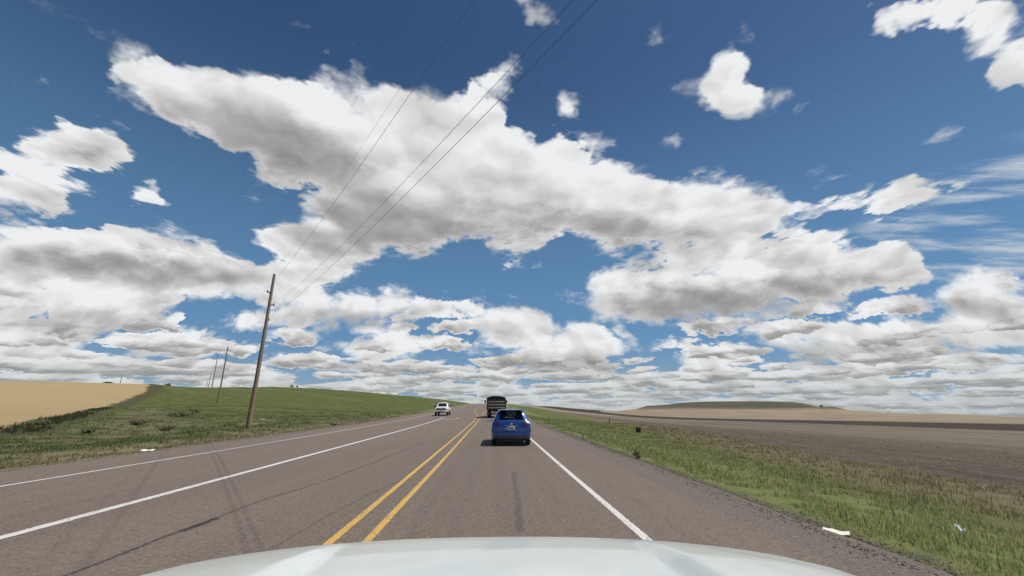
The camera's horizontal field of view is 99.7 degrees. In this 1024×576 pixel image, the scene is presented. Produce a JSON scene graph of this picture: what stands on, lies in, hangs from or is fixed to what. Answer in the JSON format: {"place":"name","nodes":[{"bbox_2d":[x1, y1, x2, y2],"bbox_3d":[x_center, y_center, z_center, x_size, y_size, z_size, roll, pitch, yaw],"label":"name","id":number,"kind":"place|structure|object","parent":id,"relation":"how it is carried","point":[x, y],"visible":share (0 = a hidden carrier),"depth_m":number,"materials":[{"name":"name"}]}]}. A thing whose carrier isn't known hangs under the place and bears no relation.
{"place":"outdoors","nodes":[
{"label":"outdoors","id":0,"kind":"place"},
{"bbox_2d":[0,404,953,575],"bbox_3d":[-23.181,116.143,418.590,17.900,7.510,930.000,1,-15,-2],"label":"road","id":1,"kind":"structure","parent":0,"point":[477,483],"depth_m":7.68,"materials":[{"name":"grey asphalt"}]},
{"bbox_2d":[63,518,214,575],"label":"road crack","id":2,"kind":"object","parent":1,"relation":"on","point":[131,549],"visible":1,"depth_m":5.15,"materials":[{"name":"grey asphalt"}]},
{"bbox_2d":[178,518,218,531],"bbox_3d":[-4.514,3.418,6.245,0.235,0.001,0.744,1,-15,-2],"label":"road crack","id":3,"kind":"object","parent":1,"relation":"on","point":[199,525],"visible":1,"depth_m":6.22,"materials":[{"name":"grey asphalt"}]},
{"bbox_2d":[0,418,442,539],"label":"lane line","id":4,"kind":"object","parent":1,"relation":"on","point":[75,517],"visible":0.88,"depth_m":7.91,"materials":[{"name":"white paint"}]},
{"bbox_2d":[0,405,470,486],"bbox_3d":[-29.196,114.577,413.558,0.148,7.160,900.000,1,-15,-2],"label":"edge line","id":5,"kind":"object","parent":1,"relation":"on","point":[164,459],"visible":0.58,"depth_m":13.11,"materials":[{"name":"white paint"}]},
{"bbox_2d":[322,405,482,544],"bbox_3d":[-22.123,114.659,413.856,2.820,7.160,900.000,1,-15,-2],"label":"line","id":6,"kind":"object","parent":1,"relation":"on","point":[342,531],"visible":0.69,"depth_m":7.58,"materials":[{"name":"yellow paint"}]},
{"bbox_2d":[362,409,486,541],"bbox_3d":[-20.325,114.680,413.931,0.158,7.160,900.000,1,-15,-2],"label":"line","id":7,"kind":"object","parent":1,"relation":"on","point":[382,524],"visible":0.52,"depth_m":7.66,"materials":[{"name":"yellow paint"}]},
{"bbox_2d":[434,402,450,415],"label":"pickup truck","id":8,"kind":"object","parent":1,"relation":"on","point":[442,407],"visible":0.99,"depth_m":65.91,"materials":[{"name":"white paint"}]},
{"bbox_2d":[484,396,506,417],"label":"grain truck","id":9,"kind":"object","parent":1,"relation":"on","point":[495,403],"visible":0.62,"depth_m":56.95,"materials":[{"name":"paint"}]},
{"bbox_2d":[140,537,854,575],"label":"car","id":10,"kind":"object","parent":1,"relation":"on","point":[522,556],"visible":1,"depth_m":1.06,"materials":[{"name":"paint"}]},
{"bbox_2d":[487,409,530,444],"bbox_3d":[-0.112,6.486,20.603,2.200,1.683,4.062,1,-15,-2],"label":"hatchback","id":11,"kind":"object","parent":1,"relation":"on","point":[505,425],"visible":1,"depth_m":18.76,"materials":[{"name":"blue paint"}]},
{"bbox_2d":[530,438,651,539],"bbox_3d":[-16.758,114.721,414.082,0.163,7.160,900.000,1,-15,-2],"label":"edge line","id":12,"kind":"object","parent":1,"relation":"on","point":[634,528],"visible":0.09,"depth_m":7.54,"materials":[{"name":"white paint"}]},
{"bbox_2d":[0,381,1023,575],"bbox_3d":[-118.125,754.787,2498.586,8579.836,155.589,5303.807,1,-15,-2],"label":"ground","id":13,"kind":"structure","parent":0,"point":[21,401],"depth_m":53.71,"materials":[{"name":"green plant"}]},
{"bbox_2d":[22,419,51,424],"bbox_3d":[-42.312,12.018,38.502,1.536,0.811,2.681,1,-15,-2],"label":"sagebrush","id":14,"kind":"object","parent":13,"relation":"on","point":[44,421],"visible":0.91,"depth_m":38.61,"materials":[{"name":"green plant"}]},
{"bbox_2d":[79,426,99,432],"bbox_3d":[-36.068,12.130,36.842,1.422,0.762,1.311,-14,-21,42],"label":"sagebrush","id":15,"kind":"object","parent":13,"relation":"on","point":[90,429],"visible":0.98,"depth_m":36.69,"materials":[{"name":"green plant"}]},
{"bbox_2d":[127,419,149,424],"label":"sagebrush","id":16,"kind":"object","parent":13,"relation":"on","point":[139,421],"visible":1,"depth_m":45.52,"materials":[{"name":"green plant"}]},
{"bbox_2d":[157,425,175,429],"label":"sagebrush","id":17,"kind":"object","parent":13,"relation":"on","point":[169,427],"visible":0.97,"depth_m":41.43,"materials":[{"name":"green plant"}]},
{"bbox_2d":[164,410,196,416],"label":"sagebrush","id":18,"kind":"object","parent":13,"relation":"on","point":[179,413],"visible":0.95,"depth_m":64.98,"materials":[{"name":"green plant"}]},
{"bbox_2d":[185,409,201,411],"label":"sagebrush","id":19,"kind":"object","parent":13,"relation":"on","point":[195,410],"visible":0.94,"depth_m":74.15,"materials":[{"name":"green plant"}]},
{"bbox_2d":[0,417,395,471],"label":"gravel","id":20,"kind":"structure","parent":13,"relation":"on","point":[21,468],"depth_m":18.69,"materials":[{"name":"grey gravel"}]},
{"bbox_2d":[211,355,217,386],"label":"utility pole","id":21,"kind":"object","parent":13,"relation":"on","point":[214,372],"visible":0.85,"depth_m":196.59,"materials":[{"name":"wood"}]},
{"bbox_2d":[221,1,455,355],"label":"power cable","id":22,"kind":"object","parent":21,"relation":"attached to","point":[364,142],"visible":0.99,"depth_m":17.83,"materials":[{"name":"black metal"}]},
{"bbox_2d":[0,405,429,468],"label":"roadside weeds","id":23,"kind":"object","parent":13,"relation":"on","point":[75,446],"visible":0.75,"depth_m":33.24,"materials":[{"name":"green plant"}]},
{"bbox_2d":[217,347,227,402],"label":"utility pole","id":24,"kind":"object","parent":13,"relation":"on","point":[222,376],"visible":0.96,"depth_m":115.69,"materials":[{"name":"wood"}]},
{"bbox_2d":[245,273,275,428],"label":"utility pole","id":25,"kind":"object","parent":13,"relation":"on","point":[253,396],"visible":0.9,"depth_m":41.53,"materials":[{"name":"wood"}]},
{"bbox_2d":[631,450,640,458],"bbox_3d":[4.214,5.638,14.567,0.346,0.355,0.424,-2,-16,9],"label":"weed clump","id":26,"kind":"object","parent":13,"relation":"on","point":[638,456],"visible":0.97,"depth_m":14.57,"materials":[{"name":"green plant"}]},
{"bbox_2d":[636,427,640,432],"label":"utility box","id":27,"kind":"object","parent":13,"relation":"on","point":[638,429],"visible":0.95,"depth_m":43.05,"materials":[{"name":"grey metal"}]},
{"bbox_2d":[536,423,989,575],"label":"gravel","id":28,"kind":"structure","parent":13,"relation":"on","point":[815,529],"depth_m":6.64,"materials":[{"name":"grey gravel"}]},
{"bbox_2d":[526,415,1023,575],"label":"verge grass","id":29,"kind":"structure","parent":13,"relation":"on","point":[725,474],"depth_m":11.22,"materials":[{"name":"green plant"}]},
{"bbox_2d":[954,523,964,534],"bbox_3d":[6.595,3.553,6.356,0.080,0.149,0.090,9,-18,-30],"label":"plastic bag","id":30,"kind":"object","parent":29,"relation":"on","point":[959,528],"visible":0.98,"depth_m":6.36,"materials":[{"name":"white plastic"}]},
{"bbox_2d":[645,425,1023,496],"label":"field stubble","id":31,"kind":"object","parent":13,"relation":"on","point":[982,486],"visible":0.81,"depth_m":29.13,"materials":[{"name":"plant"}]},
{"bbox_2d":[822,527,849,535],"bbox_3d":[4.477,3.369,5.965,0.300,0.053,0.220,-11,-19,34],"label":"cardboard","id":32,"kind":"object","parent":13,"relation":"on","point":[845,533],"visible":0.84,"depth_m":5.96,"materials":[{"name":"white cardboard"}]},
{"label":"utility pole","id":33,"kind":"object","parent":13,"relation":"on","visible":0},
{"bbox_2d":[220,1,473,359],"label":"power cable","id":34,"kind":"object","parent":33,"relation":"attached to","point":[381,135],"visible":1,"depth_m":13.75,"materials":[{"name":"black metal"}]},
{"bbox_2d":[222,0,573,363],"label":"power cable","id":35,"kind":"object","parent":33,"relation":"attached to","point":[455,127],"visible":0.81,"depth_m":10.85,"materials":[{"name":"black metal"}]},
{"bbox_2d":[241,0,596,353],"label":"power cable","id":36,"kind":"object","parent":33,"relation":"attached to","point":[462,137],"visible":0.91,"depth_m":10.40,"materials":[{"name":"black metal"}]},
{"bbox_2d":[0,0,1023,416],"label":"sky","id":37,"kind":"structure","parent":0,"point":[816,203],"materials":[{"name":"blue"}]},
{"bbox_2d":[621,401,1009,416],"bbox_3d":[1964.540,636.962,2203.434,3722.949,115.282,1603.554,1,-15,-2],"label":"hills","id":38,"kind":"structure","parent":0,"point":[764,406],"depth_m":2025.65,"materials":[{"name":"brown soil"}]}
]}

